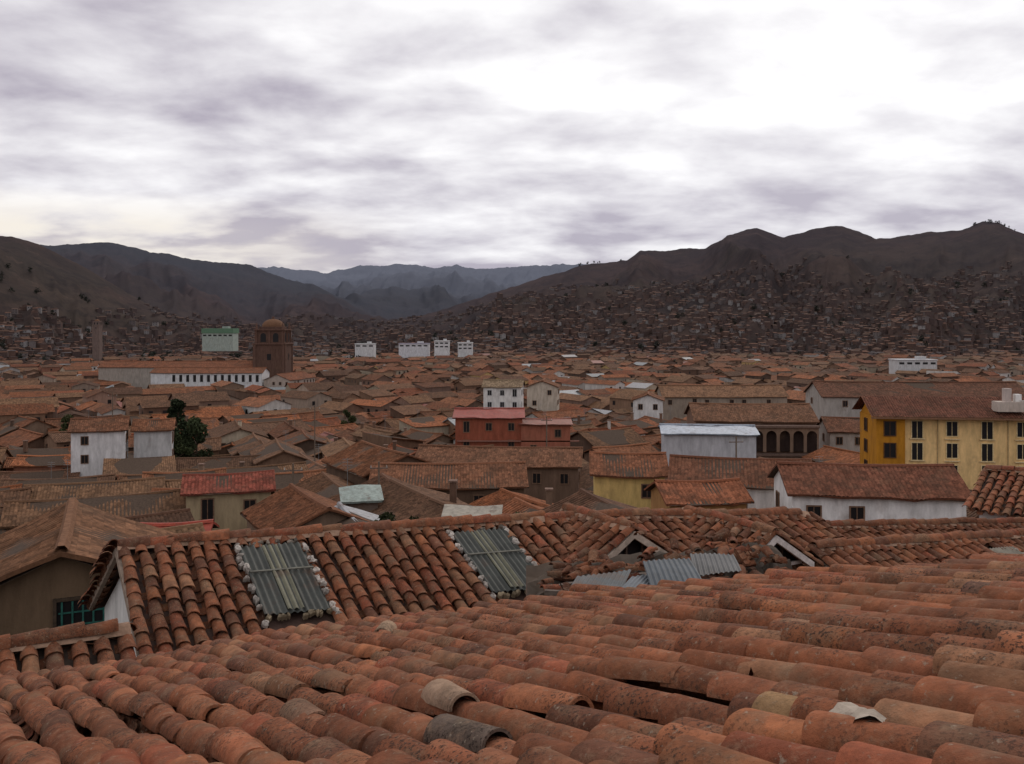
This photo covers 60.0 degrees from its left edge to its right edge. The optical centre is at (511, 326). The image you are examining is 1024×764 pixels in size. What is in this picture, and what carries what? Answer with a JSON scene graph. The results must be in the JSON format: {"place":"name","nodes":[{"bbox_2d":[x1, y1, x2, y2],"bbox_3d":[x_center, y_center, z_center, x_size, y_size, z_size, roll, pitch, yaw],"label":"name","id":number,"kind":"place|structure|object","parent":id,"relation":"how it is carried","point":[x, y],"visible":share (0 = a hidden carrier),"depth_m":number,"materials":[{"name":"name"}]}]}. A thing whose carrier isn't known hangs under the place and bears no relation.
{"place":"outdoors","nodes":[
{"label":"outdoors","id":0,"kind":"place"},
{"bbox_2d":[0,221,1023,358],"bbox_3d":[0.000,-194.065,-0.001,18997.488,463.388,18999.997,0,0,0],"label":"terrain","id":1,"kind":"structure","parent":0,"point":[112,277],"depth_m":1992.96,"materials":[{"name":"brown soil"}]},
{"bbox_2d":[0,420,26,436],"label":"adobe house","id":2,"kind":"structure","parent":1,"relation":"on","point":[8,428],"depth_m":188.59,"materials":[{"name":"tile"}]},
{"bbox_2d":[0,487,31,504],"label":"adobe house","id":3,"kind":"structure","parent":1,"relation":"on","point":[23,493],"depth_m":89.03,"materials":[{"name":"tile"}]},
{"bbox_2d":[0,428,44,448],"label":"adobe house","id":4,"kind":"structure","parent":1,"relation":"on","point":[20,435],"depth_m":171.45,"materials":[{"name":"tile"}]},
{"bbox_2d":[0,415,57,434],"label":"adobe house","id":5,"kind":"structure","parent":1,"relation":"on","point":[36,425],"depth_m":194.73,"materials":[{"name":"tile"}]},
{"bbox_2d":[8,440,70,456],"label":"adobe house","id":6,"kind":"structure","parent":1,"relation":"on","point":[25,450],"depth_m":155.26,"materials":[{"name":"tile"}]},
{"bbox_2d":[9,454,70,470],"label":"adobe house","id":7,"kind":"structure","parent":1,"relation":"on","point":[29,463],"depth_m":140.58,"materials":[{"name":"tile"}]},
{"bbox_2d":[0,468,79,480],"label":"adobe house","id":8,"kind":"structure","parent":1,"relation":"on","point":[57,473],"depth_m":132.10,"materials":[{"name":"tile"}]},
{"bbox_2d":[0,459,117,487],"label":"adobe house","id":9,"kind":"structure","parent":1,"relation":"on","point":[93,478],"depth_m":109.71,"materials":[{"name":"tile"}]},
{"bbox_2d":[0,618,137,674],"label":"tiled annex","id":10,"kind":"object","parent":1,"relation":"on","point":[72,645],"visible":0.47,"depth_m":11.37,"materials":[{"name":"tile"}]},
{"bbox_2d":[44,408,122,430],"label":"adobe house","id":11,"kind":"structure","parent":1,"relation":"on","point":[56,422],"depth_m":198.95,"materials":[{"name":"tile"}]},
{"bbox_2d":[41,430,130,447],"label":"adobe house","id":12,"kind":"structure","parent":1,"relation":"on","point":[57,440],"depth_m":166.38,"materials":[{"name":"paint"}]},
{"bbox_2d":[0,497,177,634],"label":"house","id":13,"kind":"structure","parent":1,"relation":"on","point":[47,558],"depth_m":28.25,"materials":[{"name":"tile"}]},
{"bbox_2d":[53,595,104,627],"bbox_3d":[-13.632,9.250,28.201,1.700,1.350,0.100,0,0,-24],"label":"turquoise window","id":14,"kind":"structure","parent":13,"relation":"attached to","point":[66,611],"depth_m":28.08,"materials":[{"name":"black glass"}]},
{"bbox_2d":[0,489,185,528],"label":"adobe house","id":15,"kind":"structure","parent":1,"relation":"on","point":[16,513],"depth_m":76.14,"materials":[{"name":"tile"}]},
{"bbox_2d":[24,476,164,499],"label":"adobe house","id":16,"kind":"structure","parent":1,"relation":"on","point":[88,489],"depth_m":92.97,"materials":[{"name":"tile"}]},
{"bbox_2d":[92,319,102,360],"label":"stone church tower","id":17,"kind":"structure","parent":1,"relation":"on","point":[97,340],"depth_m":697.25,"materials":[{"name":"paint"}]},
{"bbox_2d":[67,416,130,476],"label":"white town house","id":18,"kind":"structure","parent":1,"relation":"on","point":[95,442],"depth_m":134.83,"materials":[{"name":"paint"}]},
{"bbox_2d":[102,455,176,473],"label":"adobe house","id":19,"kind":"structure","parent":1,"relation":"on","point":[139,465],"depth_m":131.00,"materials":[{"name":"tile"}]},
{"bbox_2d":[130,417,176,457],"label":"white town house","id":20,"kind":"structure","parent":1,"relation":"on","point":[153,437],"depth_m":139.40,"materials":[{"name":"paint"}]},
{"bbox_2d":[123,508,194,522],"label":"adobe house","id":21,"kind":"structure","parent":1,"relation":"on","point":[180,515],"depth_m":69.54,"materials":[{"name":"tile"}]},
{"bbox_2d":[149,411,204,418],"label":"adobe house","id":22,"kind":"structure","parent":1,"relation":"on","point":[189,414],"depth_m":215.86,"materials":[{"name":"tile"}]},
{"bbox_2d":[133,437,221,455],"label":"adobe house","id":23,"kind":"structure","parent":1,"relation":"on","point":[213,444],"depth_m":161.75,"materials":[{"name":"tile"}]},
{"bbox_2d":[166,398,192,456],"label":"dark cypress tree","id":24,"kind":"object","parent":1,"relation":"on","point":[176,409],"visible":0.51,"depth_m":151.32,"materials":[{"name":"green plant"}]},
{"bbox_2d":[140,519,219,530],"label":"red roofed shed","id":25,"kind":"structure","parent":1,"relation":"on","point":[209,524],"depth_m":57.92,"materials":[{"name":"paint"}]},
{"bbox_2d":[161,522,204,532],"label":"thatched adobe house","id":26,"kind":"structure","parent":1,"relation":"on","point":[195,527],"depth_m":46.45,"materials":[{"name":"tile"}]},
{"bbox_2d":[174,432,192,459],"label":"leafy tree","id":27,"kind":"object","parent":1,"relation":"on","point":[179,447],"visible":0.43,"depth_m":145.16,"materials":[{"name":"green plant"}]},
{"bbox_2d":[142,463,226,478],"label":"adobe house","id":28,"kind":"structure","parent":1,"relation":"on","point":[171,475],"depth_m":107.27,"materials":[{"name":"tile"}]},
{"bbox_2d":[182,416,213,456],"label":"leafy tree","id":29,"kind":"object","parent":1,"relation":"on","point":[197,426],"visible":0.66,"depth_m":149.40,"materials":[{"name":"green plant"}]},
{"bbox_2d":[185,416,219,427],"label":"adobe house","id":30,"kind":"structure","parent":1,"relation":"on","point":[210,423],"depth_m":199.07,"materials":[{"name":"tile"}]},
{"bbox_2d":[97,361,315,388],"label":"white convent range","id":31,"kind":"structure","parent":1,"relation":"on","point":[143,374],"depth_m":385.26,"materials":[{"name":"paint"}]},
{"bbox_2d":[175,454,261,470],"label":"adobe house","id":32,"kind":"structure","parent":1,"relation":"on","point":[209,462],"depth_m":137.57,"materials":[{"name":"tile"}]},
{"bbox_2d":[201,326,238,350],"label":"green roofed hall","id":33,"kind":"structure","parent":1,"relation":"on","point":[224,338],"depth_m":693.00,"materials":[{"name":"paint"}]},
{"bbox_2d":[180,470,275,530],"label":"red roofed house","id":34,"kind":"structure","parent":1,"relation":"on","point":[223,500],"depth_m":77.36,"materials":[{"name":"paint"}]},
{"bbox_2d":[209,419,268,444],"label":"adobe house","id":35,"kind":"structure","parent":1,"relation":"on","point":[233,431],"depth_m":171.19,"materials":[{"name":"tile"}]},
{"bbox_2d":[179,461,308,472],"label":"adobe house","id":36,"kind":"structure","parent":1,"relation":"on","point":[278,468],"depth_m":120.99,"materials":[{"name":"tile"}]},
{"bbox_2d":[218,411,270,423],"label":"adobe house","id":37,"kind":"structure","parent":1,"relation":"on","point":[224,419],"depth_m":204.71,"materials":[{"name":"tile"}]},
{"bbox_2d":[227,432,270,455],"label":"adobe house","id":38,"kind":"structure","parent":1,"relation":"on","point":[245,441],"depth_m":162.07,"materials":[{"name":"tile"}]},
{"bbox_2d":[237,439,266,455],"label":"adobe house","id":39,"kind":"structure","parent":1,"relation":"on","point":[245,450],"depth_m":152.97,"materials":[{"name":"tile"}]},
{"bbox_2d":[228,415,300,422],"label":"adobe house","id":40,"kind":"structure","parent":1,"relation":"on","point":[291,417],"depth_m":198.40,"materials":[{"name":"tile"}]},
{"bbox_2d":[252,316,293,376],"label":"stone church tower","id":41,"kind":"structure","parent":1,"relation":"on","point":[273,348],"depth_m":412.85,"materials":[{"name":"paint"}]},
{"bbox_2d":[250,438,307,465],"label":"adobe house","id":42,"kind":"structure","parent":1,"relation":"on","point":[275,451],"depth_m":138.28,"materials":[{"name":"tile"}]},
{"bbox_2d":[247,419,313,438],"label":"adobe house","id":43,"kind":"structure","parent":1,"relation":"on","point":[266,427],"depth_m":188.77,"materials":[{"name":"tile"}]},
{"bbox_2d":[268,420,307,439],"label":"adobe house","id":44,"kind":"structure","parent":1,"relation":"on","point":[284,428],"depth_m":180.72,"materials":[{"name":"tile"}]},
{"bbox_2d":[259,411,324,419],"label":"adobe house","id":45,"kind":"structure","parent":1,"relation":"on","point":[308,415],"depth_m":211.01,"materials":[{"name":"tile"}]},
{"bbox_2d":[275,469,325,488],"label":"adobe house","id":46,"kind":"structure","parent":1,"relation":"on","point":[283,479],"depth_m":103.11,"materials":[{"name":"paint"}]},
{"bbox_2d":[277,429,329,451],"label":"adobe house","id":47,"kind":"structure","parent":1,"relation":"on","point":[303,440],"depth_m":162.69,"materials":[{"name":"tile"}]},
{"bbox_2d":[240,483,371,529],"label":"adobe house","id":48,"kind":"structure","parent":1,"relation":"on","point":[290,505],"depth_m":65.51,"materials":[{"name":"tile"}]},
{"bbox_2d":[299,444,325,469],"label":"adobe house","id":49,"kind":"structure","parent":1,"relation":"on","point":[316,466],"depth_m":134.38,"materials":[{"name":"tile"}]},
{"bbox_2d":[305,437,337,458],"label":"adobe house","id":50,"kind":"structure","parent":1,"relation":"on","point":[310,452],"depth_m":156.80,"materials":[{"name":"tile"}]},
{"bbox_2d":[303,417,340,426],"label":"adobe house","id":51,"kind":"structure","parent":1,"relation":"on","point":[330,421],"depth_m":203.63,"materials":[{"name":"tile"}]},
{"bbox_2d":[295,458,354,501],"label":"adobe house","id":52,"kind":"structure","parent":1,"relation":"on","point":[324,484],"depth_m":91.40,"materials":[{"name":"tile"}]},
{"bbox_2d":[77,510,576,656],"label":"tiled house with skylights","id":53,"kind":"structure","parent":1,"relation":"on","point":[171,592],"depth_m":15.35,"materials":[{"name":"brown tile"}]},
{"bbox_2d":[310,423,358,434],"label":"adobe house","id":54,"kind":"structure","parent":1,"relation":"on","point":[333,429],"depth_m":197.40,"materials":[{"name":"tile"}]},
{"bbox_2d":[319,437,355,457],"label":"adobe house","id":55,"kind":"structure","parent":1,"relation":"on","point":[335,447],"depth_m":148.27,"materials":[{"name":"tile"}]},
{"bbox_2d":[333,423,363,441],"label":"adobe house","id":56,"kind":"structure","parent":1,"relation":"on","point":[346,433],"depth_m":181.06,"materials":[{"name":"tile"}]},
{"bbox_2d":[334,501,379,524],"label":"adobe house","id":57,"kind":"structure","parent":1,"relation":"on","point":[360,513],"depth_m":65.71,"materials":[{"name":"paint"}]},
{"bbox_2d":[339,485,383,511],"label":"tin roofed shed","id":58,"kind":"structure","parent":1,"relation":"on","point":[367,498],"depth_m":73.21,"materials":[{"name":"paint"}]},
{"bbox_2d":[355,342,376,356],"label":"white office block","id":59,"kind":"structure","parent":1,"relation":"on","point":[367,349],"depth_m":794.00,"materials":[{"name":"paint"}]},
{"bbox_2d":[332,473,408,501],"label":"adobe house","id":60,"kind":"structure","parent":1,"relation":"on","point":[384,478],"depth_m":83.99,"materials":[{"name":"tile"}]},
{"bbox_2d":[321,440,431,484],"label":"brown adobe house","id":61,"kind":"structure","parent":1,"relation":"on","point":[361,455],"depth_m":98.25,"materials":[{"name":"tile"}]},
{"bbox_2d":[353,422,402,433],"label":"adobe house","id":62,"kind":"structure","parent":1,"relation":"on","point":[396,431],"depth_m":190.93,"materials":[{"name":"tile"}]},
{"bbox_2d":[350,426,410,440],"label":"adobe house","id":63,"kind":"structure","parent":1,"relation":"on","point":[357,435],"depth_m":171.91,"materials":[{"name":"tile"}]},
{"bbox_2d":[388,441,416,455],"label":"adobe house","id":64,"kind":"structure","parent":1,"relation":"on","point":[394,446],"depth_m":152.99,"materials":[{"name":"tile"}]},
{"bbox_2d":[361,431,446,448],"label":"adobe house","id":65,"kind":"structure","parent":1,"relation":"on","point":[378,439],"depth_m":161.43,"materials":[{"name":"tile"}]},
{"bbox_2d":[343,479,471,519],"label":"adobe house","id":66,"kind":"structure","parent":1,"relation":"on","point":[402,501],"depth_m":73.16,"materials":[{"name":"tile"}]},
{"bbox_2d":[376,415,438,428],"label":"adobe house","id":67,"kind":"structure","parent":1,"relation":"on","point":[392,423],"depth_m":201.97,"materials":[{"name":"tile"}]},
{"bbox_2d":[398,341,429,357],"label":"white office block","id":68,"kind":"structure","parent":1,"relation":"on","point":[417,349],"depth_m":803.00,"materials":[{"name":"paint"}]},
{"bbox_2d":[398,415,449,434],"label":"adobe house","id":69,"kind":"structure","parent":1,"relation":"on","point":[435,424],"depth_m":197.55,"materials":[{"name":"tile"}]},
{"bbox_2d":[400,428,453,443],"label":"adobe house","id":70,"kind":"structure","parent":1,"relation":"on","point":[415,434],"depth_m":173.99,"materials":[{"name":"tile"}]},
{"bbox_2d":[434,339,449,355],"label":"white office block","id":71,"kind":"structure","parent":1,"relation":"on","point":[441,347],"depth_m":794.00,"materials":[{"name":"paint"}]},
{"bbox_2d":[369,461,528,503],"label":"brown adobe house","id":72,"kind":"structure","parent":1,"relation":"on","point":[477,480],"depth_m":89.77,"materials":[{"name":"tile"}]},
{"bbox_2d":[457,340,472,357],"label":"white office block","id":73,"kind":"structure","parent":1,"relation":"on","point":[465,349],"depth_m":794.00,"materials":[{"name":"paint"}]},
{"bbox_2d":[441,504,502,516],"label":"tin roofed shed","id":74,"kind":"structure","parent":1,"relation":"on","point":[453,510],"depth_m":58.28,"materials":[{"name":"paint"}]},
{"bbox_2d":[414,444,583,502],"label":"long adobe house","id":75,"kind":"structure","parent":1,"relation":"on","point":[557,469],"depth_m":108.98,"materials":[{"name":"tile"}]},
{"bbox_2d":[481,379,524,406],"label":"white house","id":76,"kind":"structure","parent":1,"relation":"on","point":[503,392],"depth_m":211.68,"materials":[{"name":"paint"}]},
{"bbox_2d":[0,254,1023,363],"bbox_3d":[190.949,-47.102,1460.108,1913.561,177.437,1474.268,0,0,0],"label":"hillside town houses","id":77,"kind":"structure","parent":1,"relation":"on","point":[907,320],"depth_m":1136.39,"materials":[{"name":"paint"}]},
{"bbox_2d":[0,349,1023,422],"bbox_3d":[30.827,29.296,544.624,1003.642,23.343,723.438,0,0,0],"label":"distant town houses","id":78,"kind":"structure","parent":1,"relation":"on","point":[394,385],"depth_m":407.94,"materials":[{"name":"tile"}]},
{"bbox_2d":[0,219,1023,364],"bbox_3d":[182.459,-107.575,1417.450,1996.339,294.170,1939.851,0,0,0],"label":"distant trees","id":79,"kind":"object","parent":1,"relation":"on","point":[238,355],"visible":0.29,"depth_m":1097.33,"materials":[{"name":"green plant"}]},
{"bbox_2d":[470,488,553,507],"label":"adobe house","id":80,"kind":"structure","parent":1,"relation":"on","point":[502,496],"depth_m":81.89,"materials":[{"name":"tile"}]},
{"bbox_2d":[452,407,578,446],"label":"red painted building","id":81,"kind":"structure","parent":1,"relation":"on","point":[496,426],"depth_m":145.50,"materials":[{"name":"paint"}]},
{"bbox_2d":[502,497,542,513],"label":"adobe house","id":82,"kind":"structure","parent":1,"relation":"on","point":[514,505],"depth_m":60.88,"materials":[{"name":"tile"}]},
{"bbox_2d":[526,378,560,410],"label":"cream house","id":83,"kind":"structure","parent":1,"relation":"on","point":[544,392],"depth_m":235.56,"materials":[{"name":"paint"}]},
{"bbox_2d":[525,408,587,420],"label":"adobe house","id":84,"kind":"structure","parent":1,"relation":"on","point":[572,413],"depth_m":214.93,"materials":[{"name":"tile"}]},
{"bbox_2d":[579,464,592,493],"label":"adobe house","id":85,"kind":"structure","parent":1,"relation":"on","point":[586,481],"depth_m":110.07,"materials":[{"name":"paint"}]},
{"bbox_2d":[541,488,637,512],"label":"adobe house","id":86,"kind":"structure","parent":1,"relation":"on","point":[584,498],"depth_m":54.16,"materials":[{"name":"tile"}]},
{"bbox_2d":[570,427,646,450],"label":"adobe house","id":87,"kind":"structure","parent":1,"relation":"on","point":[615,437],"depth_m":161.39,"materials":[{"name":"tile"}]},
{"bbox_2d":[588,420,647,435],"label":"adobe house","id":88,"kind":"structure","parent":1,"relation":"on","point":[639,430],"depth_m":179.58,"materials":[{"name":"tile"}]},
{"bbox_2d":[582,442,658,461],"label":"adobe house","id":89,"kind":"structure","parent":1,"relation":"on","point":[639,447],"depth_m":143.51,"materials":[{"name":"tile"}]},
{"bbox_2d":[595,410,659,431],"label":"adobe house","id":90,"kind":"structure","parent":1,"relation":"on","point":[646,424],"depth_m":191.96,"materials":[{"name":"tile"}]},
{"bbox_2d":[589,451,668,508],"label":"yellow house","id":91,"kind":"structure","parent":1,"relation":"on","point":[624,478],"depth_m":82.72,"materials":[{"name":"paint"}]},
{"bbox_2d":[631,391,664,419],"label":"white gabled house","id":92,"kind":"structure","parent":1,"relation":"on","point":[648,403],"depth_m":211.11,"materials":[{"name":"paint"}]},
{"bbox_2d":[526,521,792,595],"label":"ruined shed","id":93,"kind":"structure","parent":1,"relation":"on","point":[647,566],"depth_m":12.27,"materials":[{"name":"paint"}]},
{"bbox_2d":[644,477,753,509],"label":"orange house","id":94,"kind":"structure","parent":1,"relation":"on","point":[729,493],"depth_m":68.45,"materials":[{"name":"tile"}]},
{"bbox_2d":[554,502,844,569],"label":"tiled house with vent gables","id":95,"kind":"structure","parent":1,"relation":"on","point":[791,534],"depth_m":18.52,"materials":[{"name":"brown tile"}]},
{"bbox_2d":[658,423,759,465],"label":"metal roofed shed","id":96,"kind":"structure","parent":1,"relation":"on","point":[698,439],"depth_m":118.25,"materials":[{"name":"paint"}]},
{"bbox_2d":[654,384,788,419],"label":"long tiled hall","id":97,"kind":"structure","parent":1,"relation":"on","point":[678,399],"depth_m":229.53,"materials":[{"name":"tile"}]},
{"bbox_2d":[668,454,811,508],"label":"white adobe house","id":98,"kind":"structure","parent":1,"relation":"on","point":[752,474],"depth_m":78.27,"materials":[{"name":"tile"}]},
{"bbox_2d":[684,402,819,457],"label":"arcaded colonial building","id":99,"kind":"structure","parent":1,"relation":"on","point":[788,430],"depth_m":142.49,"materials":[{"name":"tile"}]},
{"bbox_2d":[801,445,859,463],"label":"adobe house","id":100,"kind":"structure","parent":1,"relation":"on","point":[829,454],"depth_m":133.75,"materials":[{"name":"tile"}]},
{"bbox_2d":[816,416,859,451],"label":"dark tiled house","id":101,"kind":"structure","parent":1,"relation":"on","point":[841,432],"depth_m":147.11,"materials":[{"name":"paint"}]},
{"bbox_2d":[767,461,970,520],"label":"white adobe house","id":102,"kind":"structure","parent":1,"relation":"on","point":[835,491],"depth_m":65.07,"materials":[{"name":"tile"}]},
{"bbox_2d":[888,356,937,373],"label":"white flat roofed house","id":103,"kind":"structure","parent":1,"relation":"on","point":[918,363],"depth_m":499.00,"materials":[{"name":"paint"}]},
{"bbox_2d":[803,381,1023,418],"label":"long tiled hall","id":104,"kind":"structure","parent":1,"relation":"on","point":[833,398],"depth_m":186.59,"materials":[{"name":"tile"}]},
{"bbox_2d":[805,528,1023,566],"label":"tiled house","id":105,"kind":"structure","parent":1,"relation":"on","point":[891,550],"depth_m":19.85,"materials":[{"name":"tile"}]},
{"bbox_2d":[826,517,1023,538],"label":"tiled house","id":106,"kind":"structure","parent":1,"relation":"on","point":[851,528],"depth_m":25.79,"materials":[{"name":"tile"}]},
{"bbox_2d":[852,388,1023,489],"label":"yellow hotel","id":107,"kind":"structure","parent":1,"relation":"on","point":[969,438],"depth_m":109.53,"materials":[{"name":"paint"}]},
{"bbox_2d":[962,465,1023,518],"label":"white corner house","id":108,"kind":"structure","parent":1,"relation":"on","point":[997,491],"depth_m":30.47,"materials":[{"name":"tile"}]},
{"bbox_2d":[0,552,1023,763],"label":"clay tiled roof","id":109,"kind":"structure","parent":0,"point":[775,666],"depth_m":3.75,"materials":[{"name":"tile"}]},
{"bbox_2d":[122,702,886,742],"bbox_3d":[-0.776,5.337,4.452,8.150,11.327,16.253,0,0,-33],"label":"broken roof tile","id":110,"kind":"structure","parent":109,"relation":"on","point":[852,709],"depth_m":2.34,"materials":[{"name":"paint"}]},
{"bbox_2d":[0,0,1023,272],"label":"sky","id":111,"kind":"structure","parent":0,"point":[322,136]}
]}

